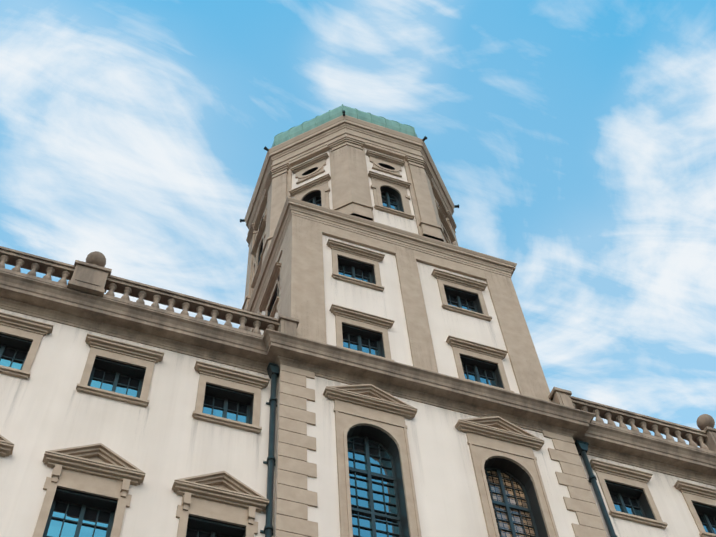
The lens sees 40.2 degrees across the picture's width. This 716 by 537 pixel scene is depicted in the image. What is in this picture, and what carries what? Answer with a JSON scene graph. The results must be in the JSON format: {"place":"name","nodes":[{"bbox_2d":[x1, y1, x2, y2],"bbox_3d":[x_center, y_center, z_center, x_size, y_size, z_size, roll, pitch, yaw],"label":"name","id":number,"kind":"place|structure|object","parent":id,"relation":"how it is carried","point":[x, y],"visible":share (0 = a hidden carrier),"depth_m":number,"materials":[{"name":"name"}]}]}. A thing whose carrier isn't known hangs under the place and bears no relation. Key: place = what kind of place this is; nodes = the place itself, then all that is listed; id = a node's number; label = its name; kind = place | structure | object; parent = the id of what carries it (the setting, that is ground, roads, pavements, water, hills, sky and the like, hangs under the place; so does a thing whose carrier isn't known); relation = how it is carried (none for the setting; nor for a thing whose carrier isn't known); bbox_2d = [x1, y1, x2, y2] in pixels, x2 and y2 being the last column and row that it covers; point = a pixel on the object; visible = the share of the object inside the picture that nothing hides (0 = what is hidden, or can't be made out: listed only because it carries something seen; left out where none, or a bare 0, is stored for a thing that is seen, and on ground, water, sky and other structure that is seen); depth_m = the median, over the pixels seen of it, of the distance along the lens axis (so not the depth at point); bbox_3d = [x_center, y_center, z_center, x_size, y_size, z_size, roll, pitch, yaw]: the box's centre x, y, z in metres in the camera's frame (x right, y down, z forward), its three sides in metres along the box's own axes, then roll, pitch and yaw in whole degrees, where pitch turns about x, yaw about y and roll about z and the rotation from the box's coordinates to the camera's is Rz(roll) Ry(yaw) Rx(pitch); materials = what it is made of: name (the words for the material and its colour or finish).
{"place":"outdoors","nodes":[
{"label":"outdoors","id":0,"kind":"place"},
{"bbox_2d":[0,0,715,447],"label":"sky","id":1,"kind":"structure","parent":0,"point":[573,142],"materials":[{"name":"blue"}]},
{"bbox_3d":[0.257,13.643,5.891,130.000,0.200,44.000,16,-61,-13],"label":"pavement","id":2,"kind":"structure","parent":0,"visible":0},
{"bbox_2d":[0,148,715,536],"bbox_3d":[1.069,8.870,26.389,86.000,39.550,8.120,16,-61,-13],"label":"rathaus stucco walls","id":3,"kind":"structure","parent":2,"relation":"on","point":[50,404],"depth_m":23.90,"materials":[{"name":"white paint"}]},
{"bbox_2d":[0,215,715,536],"bbox_3d":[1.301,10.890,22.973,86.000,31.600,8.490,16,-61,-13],"label":"stone trim","id":4,"kind":"structure","parent":3,"relation":"attached to","point":[296,277],"depth_m":25.91,"materials":[{"name":"beige stone"}]},
{"bbox_2d":[0,246,715,485],"bbox_3d":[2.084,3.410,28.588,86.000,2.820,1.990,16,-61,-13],"label":"balustrade and cornice","id":5,"kind":"structure","parent":3,"relation":"on","point":[81,300],"depth_m":26.76,"materials":[{"name":"beige stone"}]},
{"bbox_2d":[0,163,715,536],"bbox_3d":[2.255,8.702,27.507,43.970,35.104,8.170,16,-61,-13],"label":"window frames","id":6,"kind":"structure","parent":3,"relation":"attached to","point":[388,445],"depth_m":25.18,"materials":[{"name":"black metal"}]},
{"bbox_2d":[0,193,715,536],"bbox_3d":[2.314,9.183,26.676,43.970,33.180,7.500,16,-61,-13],"label":"window glass","id":7,"kind":"object","parent":6,"relation":"in","point":[69,528],"depth_m":24.32,"materials":[{"name":"blue glass"}]},
{"bbox_2d":[485,471,534,536],"bbox_3d":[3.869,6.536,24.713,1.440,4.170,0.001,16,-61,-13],"label":"window panes","id":8,"kind":"structure","parent":6,"relation":"in","point":[515,518],"depth_m":25.38,"materials":[{"name":"glass"}]},
{"bbox_2d":[10,150,711,536],"bbox_3d":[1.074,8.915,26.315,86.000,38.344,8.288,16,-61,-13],"label":"facade grime streaks","id":9,"kind":"object","parent":3,"relation":"attached to","point":[342,384],"visible":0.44,"depth_m":26.31,"materials":[{"name":"grey"}]},
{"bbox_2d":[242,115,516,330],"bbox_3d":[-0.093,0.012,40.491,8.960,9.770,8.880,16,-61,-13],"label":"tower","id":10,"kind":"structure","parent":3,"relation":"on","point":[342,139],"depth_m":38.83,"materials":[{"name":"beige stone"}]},
{"bbox_2d":[272,104,417,146],"bbox_3d":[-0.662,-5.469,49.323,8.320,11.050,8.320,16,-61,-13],"label":"roof","id":11,"kind":"structure","parent":10,"relation":"on","point":[302,128],"depth_m":43.80,"materials":[{"name":"green metal"}]},
{"bbox_2d":[240,110,617,536],"bbox_3d":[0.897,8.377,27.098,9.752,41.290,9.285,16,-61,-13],"label":"drainpipes","id":12,"kind":"object","parent":3,"relation":"attached to","point":[273,369],"visible":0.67,"depth_m":25.38,"materials":[{"name":"metal"}]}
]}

